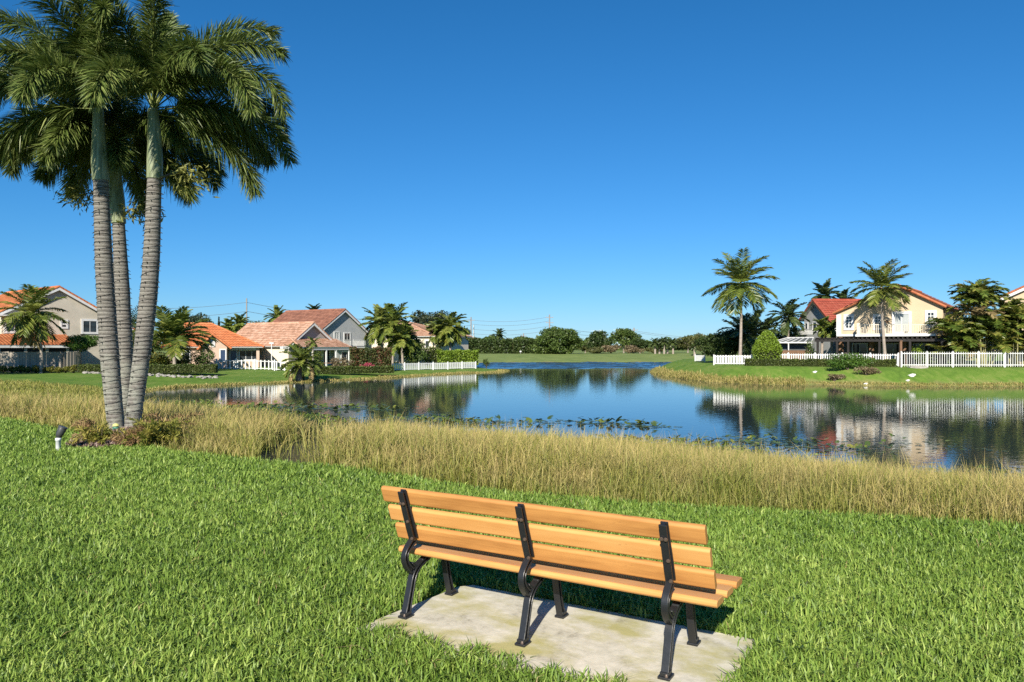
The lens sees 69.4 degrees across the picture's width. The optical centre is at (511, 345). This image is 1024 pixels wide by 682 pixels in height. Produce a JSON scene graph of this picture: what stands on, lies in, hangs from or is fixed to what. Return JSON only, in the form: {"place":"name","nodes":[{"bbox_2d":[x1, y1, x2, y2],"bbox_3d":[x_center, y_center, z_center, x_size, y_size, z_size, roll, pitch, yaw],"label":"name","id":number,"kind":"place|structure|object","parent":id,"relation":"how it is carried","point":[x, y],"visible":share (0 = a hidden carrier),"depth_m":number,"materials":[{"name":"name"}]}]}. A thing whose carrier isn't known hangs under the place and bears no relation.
{"place":"outdoors","nodes":[
{"label":"outdoors","id":0,"kind":"place"},
{"bbox_2d":[0,349,1023,681],"bbox_3d":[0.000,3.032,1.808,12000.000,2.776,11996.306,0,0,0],"label":"ground","id":1,"kind":"structure","parent":0,"point":[896,373],"depth_m":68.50,"materials":[{"name":"green plant"}]},
{"bbox_2d":[0,284,68,372],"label":"coconut palm","id":2,"kind":"object","parent":1,"relation":"on","point":[30,325],"visible":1,"depth_m":71.02,"materials":[{"name":"green plant"}]},
{"bbox_2d":[0,352,81,372],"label":"board fence","id":3,"kind":"object","parent":1,"relation":"on","point":[30,359],"visible":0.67,"depth_m":73.19,"materials":[{"name":"brown wood"}]},
{"bbox_2d":[55,425,67,450],"bbox_3d":[-7.020,1.472,11.523,0.168,0.456,0.137,0,0,0],"label":"garden uplight","id":4,"kind":"object","parent":1,"relation":"on","point":[61,431],"visible":0.95,"depth_m":11.47,"materials":[{"name":"white plastic"}]},
{"bbox_2d":[0,285,134,366],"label":"beige house","id":5,"kind":"structure","parent":1,"relation":"on","point":[80,316],"depth_m":82.90,"materials":[{"name":"paint"}]},
{"bbox_2d":[81,319,97,333],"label":"window","id":6,"kind":"structure","parent":5,"relation":"in","point":[88,326],"depth_m":84.89,"materials":[{"name":"white paint"}]},
{"bbox_2d":[59,333,98,371],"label":"round garden tree","id":7,"kind":"object","parent":1,"relation":"on","point":[81,342],"visible":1,"depth_m":75.06,"materials":[{"name":"green plant"}]},
{"bbox_2d":[79,439,120,447],"bbox_3d":[-6.767,1.578,13.127,1.549,0.136,3.117,0,0,0],"label":"mulch bed","id":8,"kind":"object","parent":1,"relation":"on","point":[95,446],"visible":0.04,"depth_m":11.91,"materials":[{"name":"soil"}]},
{"bbox_2d":[71,417,104,438],"bbox_3d":[-7.124,1.469,12.583,0.777,0.548,0.739,0,0,0],"label":"asparagus fern","id":9,"kind":"object","parent":8,"relation":"on","point":[87,424],"visible":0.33,"depth_m":12.52,"materials":[{"name":"brown plant"}]},
{"bbox_2d":[70,421,126,444],"bbox_3d":[-6.726,1.466,12.228,0.930,0.455,0.794,0,0,0],"label":"asparagus fern","id":10,"kind":"object","parent":8,"relation":"on","point":[103,435],"visible":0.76,"depth_m":12.13,"materials":[{"name":"green plant"}]},
{"bbox_2d":[0,0,221,428],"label":"foxtail palm","id":11,"kind":"object","parent":8,"relation":"on","point":[43,64],"visible":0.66,"depth_m":13.69,"materials":[{"name":"plant"}]},
{"bbox_2d":[91,181,124,417],"bbox_3d":[-7.623,-0.843,13.950,0.624,4.480,0.419,0,0,0],"label":"light string","id":12,"kind":"object","parent":11,"relation":"attached to","point":[106,300],"visible":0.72,"depth_m":13.83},
{"bbox_2d":[64,426,182,446],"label":"mulch chips","id":13,"kind":"object","parent":8,"relation":"on","point":[115,443],"visible":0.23,"depth_m":12.00,"materials":[{"name":"brown wood"}]},
{"bbox_2d":[110,425,144,446],"bbox_3d":[-6.276,1.483,12.064,0.821,0.391,0.518,0,0,29],"label":"asparagus fern","id":14,"kind":"object","parent":8,"relation":"on","point":[130,442],"visible":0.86,"depth_m":11.95,"materials":[{"name":"brown plant"}]},
{"bbox_2d":[139,411,203,432],"bbox_3d":[-6.174,1.431,13.119,1.016,0.578,1.163,0,0,0],"label":"asparagus fern","id":15,"kind":"object","parent":8,"relation":"on","point":[160,417],"visible":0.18,"depth_m":13.10,"materials":[{"name":"brown plant"}]},
{"bbox_2d":[49,0,300,426],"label":"foxtail palm","id":16,"kind":"object","parent":8,"relation":"on","point":[149,63],"visible":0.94,"depth_m":13.60,"materials":[{"name":"green plant"}]},
{"bbox_2d":[125,184,163,419],"bbox_3d":[-6.826,-0.835,13.700,0.732,4.463,0.401,0,0,0],"label":"light string","id":17,"kind":"object","parent":16,"relation":"attached to","point":[147,294],"visible":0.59,"depth_m":13.59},
{"bbox_2d":[0,71,229,421],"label":"foxtail palm","id":18,"kind":"object","parent":1,"relation":"on","point":[125,120],"visible":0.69,"depth_m":15.16,"materials":[{"name":"green plant"}]},
{"bbox_2d":[111,224,132,406],"bbox_3d":[-8.032,-0.550,15.310,0.436,3.894,0.387,0,0,30],"label":"light string","id":19,"kind":"object","parent":18,"relation":"attached to","point":[122,299],"visible":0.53,"depth_m":15.18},
{"bbox_2d":[97,305,153,347],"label":"bushy palm","id":20,"kind":"object","parent":1,"relation":"on","point":[134,320],"visible":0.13,"depth_m":81.57,"materials":[{"name":"green plant"}]},
{"bbox_2d":[77,363,217,373],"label":"clipped hedge","id":21,"kind":"object","parent":1,"relation":"on","point":[187,368],"visible":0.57,"depth_m":71.64,"materials":[{"name":"green plant"}]},
{"bbox_2d":[116,416,189,446],"bbox_3d":[-5.869,1.410,12.192,1.127,0.578,1.090,0,0,-37],"label":"asparagus fern","id":22,"kind":"object","parent":1,"relation":"on","point":[160,431],"visible":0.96,"depth_m":12.03,"materials":[{"name":"green plant"}]},
{"bbox_2d":[149,350,171,364],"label":"croton bush","id":23,"kind":"object","parent":1,"relation":"on","point":[154,358],"visible":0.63,"depth_m":77.97,"materials":[{"name":"green plant"}]},
{"bbox_2d":[132,305,218,363],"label":"bushy palm","id":24,"kind":"object","parent":1,"relation":"on","point":[173,331],"visible":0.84,"depth_m":75.42,"materials":[{"name":"green plant"}]},
{"bbox_2d":[169,353,194,364],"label":"croton bush","id":25,"kind":"object","parent":1,"relation":"on","point":[183,360],"visible":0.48,"depth_m":78.10,"materials":[{"name":"green plant"}]},
{"bbox_2d":[185,313,213,322],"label":"garden tree","id":26,"kind":"object","parent":1,"relation":"on","point":[194,318],"visible":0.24,"depth_m":118.24,"materials":[{"name":"green plant"}]},
{"bbox_2d":[190,349,214,364],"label":"round bush","id":27,"kind":"object","parent":1,"relation":"on","point":[200,359],"visible":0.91,"depth_m":76.79,"materials":[{"name":"green plant"}]},
{"bbox_2d":[160,322,264,367],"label":"peach house","id":28,"kind":"structure","parent":1,"relation":"on","point":[230,345],"depth_m":89.73,"materials":[{"name":"orange tile"}]},
{"bbox_2d":[239,350,255,359],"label":"window","id":29,"kind":"structure","parent":28,"relation":"in","point":[243,354],"depth_m":90.44,"materials":[{"name":"white glass"}]},
{"bbox_2d":[220,317,237,332],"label":"garden palm","id":30,"kind":"object","parent":1,"relation":"on","point":[227,320],"visible":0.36,"depth_m":131.48,"materials":[{"name":"green plant"}]},
{"bbox_2d":[226,312,254,332],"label":"garden palm","id":31,"kind":"object","parent":1,"relation":"on","point":[240,322],"visible":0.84,"depth_m":127.45,"materials":[{"name":"green plant"}]},
{"bbox_2d":[216,359,285,370],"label":"picket fence","id":32,"kind":"object","parent":1,"relation":"on","point":[255,364],"visible":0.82,"depth_m":81.50,"materials":[{"name":"white paint"}]},
{"bbox_2d":[263,305,285,321],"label":"garden palm","id":33,"kind":"object","parent":1,"relation":"on","point":[277,313],"visible":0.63,"depth_m":129.54,"materials":[{"name":"green plant"}]},
{"bbox_2d":[236,321,351,366],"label":"tan roof house","id":34,"kind":"structure","parent":1,"relation":"on","point":[279,334],"depth_m":96.25,"materials":[{"name":"tile"}]},
{"bbox_2d":[279,342,323,381],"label":"date palm","id":35,"kind":"object","parent":1,"relation":"on","point":[299,365],"visible":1,"depth_m":71.75,"materials":[{"name":"green plant"}]},
{"bbox_2d":[272,308,367,362],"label":"grey house","id":36,"kind":"structure","parent":1,"relation":"on","point":[341,324],"depth_m":112.93,"materials":[{"name":"tile"}]},
{"bbox_2d":[330,356,351,366],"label":"garden bush","id":37,"kind":"object","parent":1,"relation":"on","point":[344,362],"visible":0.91,"depth_m":85.86,"materials":[{"name":"green plant"}]},
{"bbox_2d":[318,365,394,373],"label":"clipped hedge","id":38,"kind":"object","parent":1,"relation":"on","point":[350,369],"visible":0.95,"depth_m":81.07,"materials":[{"name":"green plant"}]},
{"bbox_2d":[349,346,391,366],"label":"flowering hedge","id":39,"kind":"object","parent":1,"relation":"on","point":[378,356],"visible":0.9,"depth_m":87.74,"materials":[{"name":"green plant"}]},
{"bbox_2d":[357,304,405,346],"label":"garden palm","id":40,"kind":"object","parent":1,"relation":"on","point":[371,334],"visible":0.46,"depth_m":103.06,"materials":[{"name":"green plant"}]},
{"bbox_2d":[368,302,416,364],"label":"garden palm","id":41,"kind":"object","parent":1,"relation":"on","point":[393,316],"visible":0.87,"depth_m":100.31,"materials":[{"name":"green plant"}]},
{"bbox_2d":[384,320,418,362],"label":"garden palm","id":42,"kind":"object","parent":1,"relation":"on","point":[405,339],"visible":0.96,"depth_m":99.28,"materials":[{"name":"green plant"}]},
{"bbox_2d":[398,342,429,365],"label":"garden bush","id":43,"kind":"object","parent":1,"relation":"on","point":[415,356],"visible":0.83,"depth_m":100.68,"materials":[{"name":"green plant"}]},
{"bbox_2d":[366,322,472,362],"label":"cream hip house","id":44,"kind":"structure","parent":1,"relation":"on","point":[423,334],"depth_m":116.46,"materials":[{"name":"beige tile"}]},
{"bbox_2d":[409,310,436,324],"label":"casuarina tree","id":45,"kind":"object","parent":1,"relation":"on","point":[419,316],"visible":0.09,"depth_m":126.96,"materials":[{"name":"green plant"}]},
{"bbox_2d":[421,346,441,364],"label":"garden bush","id":46,"kind":"object","parent":1,"relation":"on","point":[431,357],"visible":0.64,"depth_m":103.29,"materials":[{"name":"green plant"}]},
{"bbox_2d":[391,361,475,369],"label":"picket fence","id":47,"kind":"object","parent":1,"relation":"on","point":[403,366],"visible":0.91,"depth_m":96.22,"materials":[{"name":"white paint"}]},
{"bbox_2d":[418,310,450,326],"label":"casuarina tree","id":48,"kind":"object","parent":1,"relation":"on","point":[424,317],"visible":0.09,"depth_m":124.80,"materials":[{"name":"green plant"}]},
{"bbox_2d":[425,319,448,348],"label":"garden palm","id":49,"kind":"object","parent":1,"relation":"on","point":[433,323],"visible":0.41,"depth_m":113.16,"materials":[{"name":"green plant"}]},
{"bbox_2d":[432,311,468,349],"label":"garden palm","id":50,"kind":"object","parent":1,"relation":"on","point":[451,330],"visible":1,"depth_m":110.31,"materials":[{"name":"green plant"}]},
{"bbox_2d":[434,349,478,365],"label":"bright hedge","id":51,"kind":"object","parent":1,"relation":"on","point":[456,355],"visible":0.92,"depth_m":103.89,"materials":[{"name":"green plant"}]},
{"bbox_2d":[468,338,549,353],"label":"tall far hedge","id":52,"kind":"object","parent":1,"relation":"on","point":[499,346],"visible":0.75,"depth_m":184.03,"materials":[{"name":"green plant"}]},
{"bbox_2d":[2,476,1019,681],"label":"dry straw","id":53,"kind":"object","parent":1,"relation":"on","point":[423,582],"visible":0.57,"depth_m":5.10,"materials":[{"name":"beige plant"}]},
{"bbox_2d":[0,378,1023,524],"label":"reeds","id":54,"kind":"object","parent":1,"relation":"on","point":[645,470],"visible":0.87,"depth_m":9.67,"materials":[{"name":"beige plant"}]},
{"bbox_2d":[356,585,754,681],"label":"concrete pad","id":55,"kind":"object","parent":1,"relation":"on","point":[579,638],"visible":0.59,"depth_m":4.13,"materials":[{"name":"beige concrete"}]},
{"bbox_2d":[381,485,741,681],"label":"park bench","id":56,"kind":"object","parent":55,"relation":"on","point":[666,580],"visible":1,"depth_m":3.99,"materials":[{"name":"brown wood"}]},
{"bbox_2d":[528,326,586,353],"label":"round tree","id":57,"kind":"object","parent":1,"relation":"on","point":[548,338],"visible":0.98,"depth_m":175.38,"materials":[{"name":"green plant"}]},
{"bbox_2d":[152,334,984,350],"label":"wood","id":58,"kind":"object","parent":1,"relation":"on","point":[585,339],"visible":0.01,"depth_m":302.56,"materials":[{"name":"green plant"}]},
{"bbox_2d":[145,365,1023,391],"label":"bank grass","id":59,"kind":"structure","parent":1,"relation":"on","point":[669,372],"depth_m":69.68,"materials":[{"name":"green plant"}]},
{"bbox_2d":[585,346,603,353],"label":"bush","id":60,"kind":"object","parent":1,"relation":"on","point":[594,350],"visible":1,"depth_m":183.50,"materials":[{"name":"green plant"}]},
{"bbox_2d":[585,330,614,352],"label":"round tree","id":61,"kind":"object","parent":1,"relation":"on","point":[598,339],"visible":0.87,"depth_m":188.61,"materials":[{"name":"green plant"}]},
{"bbox_2d":[600,345,621,352],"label":"bush","id":62,"kind":"object","parent":1,"relation":"on","point":[611,348],"visible":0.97,"depth_m":185.48,"materials":[{"name":"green plant"}]},
{"bbox_2d":[610,328,636,352],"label":"open far tree","id":63,"kind":"object","parent":1,"relation":"on","point":[623,336],"visible":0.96,"depth_m":195.31,"materials":[{"name":"green plant"}]},
{"bbox_2d":[623,345,644,353],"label":"bush","id":64,"kind":"object","parent":1,"relation":"on","point":[631,348],"visible":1,"depth_m":183.53,"materials":[{"name":"green plant"}]},
{"bbox_2d":[631,337,651,352],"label":"tree","id":65,"kind":"object","parent":1,"relation":"on","point":[639,343],"visible":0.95,"depth_m":190.34,"materials":[{"name":"green plant"}]},
{"bbox_2d":[675,335,698,352],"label":"tree","id":66,"kind":"object","parent":1,"relation":"on","point":[686,344],"visible":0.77,"depth_m":199.53,"materials":[{"name":"green plant"}]},
{"bbox_2d":[694,332,735,362],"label":"seagrape tree","id":67,"kind":"object","parent":1,"relation":"on","point":[709,341],"visible":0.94,"depth_m":87.13,"materials":[{"name":"green plant"}]},
{"bbox_2d":[713,328,742,361],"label":"seagrape tree","id":68,"kind":"object","parent":1,"relation":"on","point":[735,347],"visible":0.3,"depth_m":89.19,"materials":[{"name":"green plant"}]},
{"bbox_2d":[713,354,752,364],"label":"picket fence","id":69,"kind":"object","parent":1,"relation":"on","point":[730,357],"visible":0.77,"depth_m":79.06,"materials":[{"name":"white paint"}]},
{"bbox_2d":[716,312,760,352],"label":"garden palm","id":70,"kind":"object","parent":1,"relation":"on","point":[736,326],"visible":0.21,"depth_m":91.69,"materials":[{"name":"green plant"}]},
{"bbox_2d":[701,247,780,362],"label":"coconut palm","id":71,"kind":"object","parent":1,"relation":"on","point":[739,272],"visible":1,"depth_m":79.26,"materials":[{"name":"green plant"}]},
{"bbox_2d":[723,308,778,360],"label":"garden palm","id":72,"kind":"object","parent":1,"relation":"on","point":[750,325],"visible":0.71,"depth_m":87.31,"materials":[{"name":"green plant"}]},
{"bbox_2d":[751,330,782,358],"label":"topiary","id":73,"kind":"object","parent":1,"relation":"on","point":[767,344],"visible":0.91,"depth_m":75.66,"materials":[{"name":"green plant"}]},
{"bbox_2d":[757,314,784,336],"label":"garden palm","id":74,"kind":"object","parent":1,"relation":"on","point":[769,328],"visible":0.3,"depth_m":92.45,"materials":[{"name":"green plant"}]},
{"bbox_2d":[766,298,809,343],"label":"garden palm","id":75,"kind":"object","parent":1,"relation":"on","point":[789,308],"visible":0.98,"depth_m":91.51,"materials":[{"name":"green plant"}]},
{"bbox_2d":[775,323,804,343],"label":"garden tree","id":76,"kind":"object","parent":1,"relation":"on","point":[791,333],"visible":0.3,"depth_m":95.22,"materials":[{"name":"green plant"}]},
{"bbox_2d":[778,337,813,358],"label":"pool enclosure","id":77,"kind":"object","parent":1,"relation":"on","point":[794,348],"visible":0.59,"depth_m":82.73,"materials":[{"name":"white paint"}]},
{"bbox_2d":[805,340,815,358],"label":"garden bush","id":78,"kind":"object","parent":1,"relation":"on","point":[810,347],"visible":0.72,"depth_m":78.48,"materials":[{"name":"green plant"}]},
{"bbox_2d":[744,358,896,366],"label":"clipped hedge","id":79,"kind":"object","parent":1,"relation":"on","point":[809,362],"visible":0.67,"depth_m":72.71,"materials":[{"name":"green plant"}]},
{"bbox_2d":[809,316,832,358],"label":"garden palm","id":80,"kind":"object","parent":1,"relation":"on","point":[818,328],"visible":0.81,"depth_m":84.32,"materials":[{"name":"green plant"}]},
{"bbox_2d":[805,278,842,305],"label":"garden palm","id":81,"kind":"object","parent":1,"relation":"on","point":[825,290],"visible":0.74,"depth_m":111.38,"materials":[{"name":"green plant"}]},
{"bbox_2d":[798,298,860,358],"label":"red roof house","id":82,"kind":"structure","parent":1,"relation":"on","point":[817,309],"depth_m":91.21,"materials":[{"name":"grey paint"}]},
{"bbox_2d":[821,318,838,358],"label":"garden palm","id":83,"kind":"object","parent":1,"relation":"on","point":[830,330],"visible":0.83,"depth_m":83.31,"materials":[{"name":"green plant"}]},
{"bbox_2d":[780,352,898,365],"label":"picket fence","id":84,"kind":"object","parent":1,"relation":"on","point":[815,355],"visible":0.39,"depth_m":74.71,"materials":[{"name":"white paint"}]},
{"bbox_2d":[832,287,855,298],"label":"garden palm","id":85,"kind":"object","parent":1,"relation":"on","point":[843,294],"visible":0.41,"depth_m":117.37,"materials":[{"name":"green plant"}]},
{"bbox_2d":[825,352,876,369],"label":"bank shrub","id":86,"kind":"object","parent":1,"relation":"on","point":[844,361],"visible":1,"depth_m":68.77,"materials":[{"name":"green plant"}]},
{"bbox_2d":[853,367,880,374],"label":"dry shrub","id":87,"kind":"object","parent":1,"relation":"on","point":[869,370],"visible":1,"depth_m":67.08,"materials":[{"name":"brown plant"}]},
{"bbox_2d":[848,258,912,358],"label":"coconut palm","id":88,"kind":"object","parent":1,"relation":"on","point":[881,279],"visible":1,"depth_m":74.61,"materials":[{"name":"green plant"}]},
{"bbox_2d":[814,284,959,365],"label":"cream balcony house","id":89,"kind":"structure","parent":1,"relation":"on","point":[860,329],"depth_m":76.81,"materials":[{"name":"paint"}]},
{"bbox_2d":[844,314,853,329],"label":"window","id":90,"kind":"structure","parent":89,"relation":"in","point":[848,318],"depth_m":79.20,"materials":[{"name":"white paint"}]},
{"bbox_2d":[852,343,867,356],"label":"patio door","id":91,"kind":"structure","parent":89,"relation":"in","point":[861,348],"depth_m":80.88,"materials":[{"name":"black glass"}]},
{"bbox_2d":[873,314,880,329],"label":"window","id":92,"kind":"structure","parent":89,"relation":"in","point":[876,317],"depth_m":77.48,"materials":[{"name":"white paint"}]},
{"bbox_2d":[882,343,898,362],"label":"patio door","id":93,"kind":"structure","parent":89,"relation":"in","point":[891,348],"depth_m":78.97,"materials":[{"name":"black glass"}]},
{"bbox_2d":[892,311,911,332],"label":"balcony door","id":94,"kind":"structure","parent":89,"relation":"in","point":[900,317],"depth_m":76.06,"materials":[{"name":"white paint"}]},
{"bbox_2d":[913,343,936,364],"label":"patio door","id":95,"kind":"structure","parent":89,"relation":"in","point":[927,348],"depth_m":76.96,"materials":[{"name":"grey metal"}]},
{"bbox_2d":[925,310,936,327],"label":"window","id":96,"kind":"structure","parent":89,"relation":"in","point":[928,313],"depth_m":74.41,"materials":[{"name":"white paint"}]},
{"bbox_2d":[915,351,936,363],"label":"garden bush","id":97,"kind":"object","parent":1,"relation":"on","point":[921,357],"visible":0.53,"depth_m":71.83,"materials":[{"name":"green plant"}]},
{"bbox_2d":[919,311,992,366],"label":"areca palm","id":98,"kind":"object","parent":1,"relation":"on","point":[960,335],"visible":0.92,"depth_m":71.08,"materials":[{"name":"plant"}]},
{"bbox_2d":[900,351,1023,367],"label":"picket fence","id":99,"kind":"object","parent":1,"relation":"on","point":[926,353],"visible":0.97,"depth_m":69.17,"materials":[{"name":"white paint"}]},
{"bbox_2d":[946,278,1023,366],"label":"areca palm","id":100,"kind":"object","parent":1,"relation":"on","point":[978,296],"visible":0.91,"depth_m":70.60,"materials":[{"name":"plant"}]},
{"bbox_2d":[988,298,1023,366],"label":"areca palm","id":101,"kind":"object","parent":1,"relation":"on","point":[1015,311],"visible":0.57,"depth_m":71.31,"materials":[{"name":"plant"}]},
{"bbox_2d":[989,285,1023,365],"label":"neighbour house","id":102,"kind":"structure","parent":1,"relation":"on","point":[1017,293],"depth_m":75.22,"materials":[{"name":"beige paint"}]},
{"bbox_2d":[0,0,1023,344],"label":"sky","id":103,"kind":"structure","parent":0,"point":[586,165],"materials":[{"name":"blue"}]},
{"bbox_2d":[144,362,1023,477],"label":"lake water","id":104,"kind":"structure","parent":0,"point":[990,419],"depth_m":43.45,"materials":[{"name":"blue liquid"}]},
{"bbox_2d":[171,399,861,461],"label":"waterside plants","id":105,"kind":"object","parent":104,"relation":"in","point":[338,416],"visible":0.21,"depth_m":30.28,"materials":[{"name":"green plant"}]},
{"bbox_2d":[153,398,1023,477],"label":"lily pads","id":106,"kind":"object","parent":104,"relation":"on","point":[600,421],"visible":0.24,"depth_m":33.69,"materials":[{"name":"green plant"}]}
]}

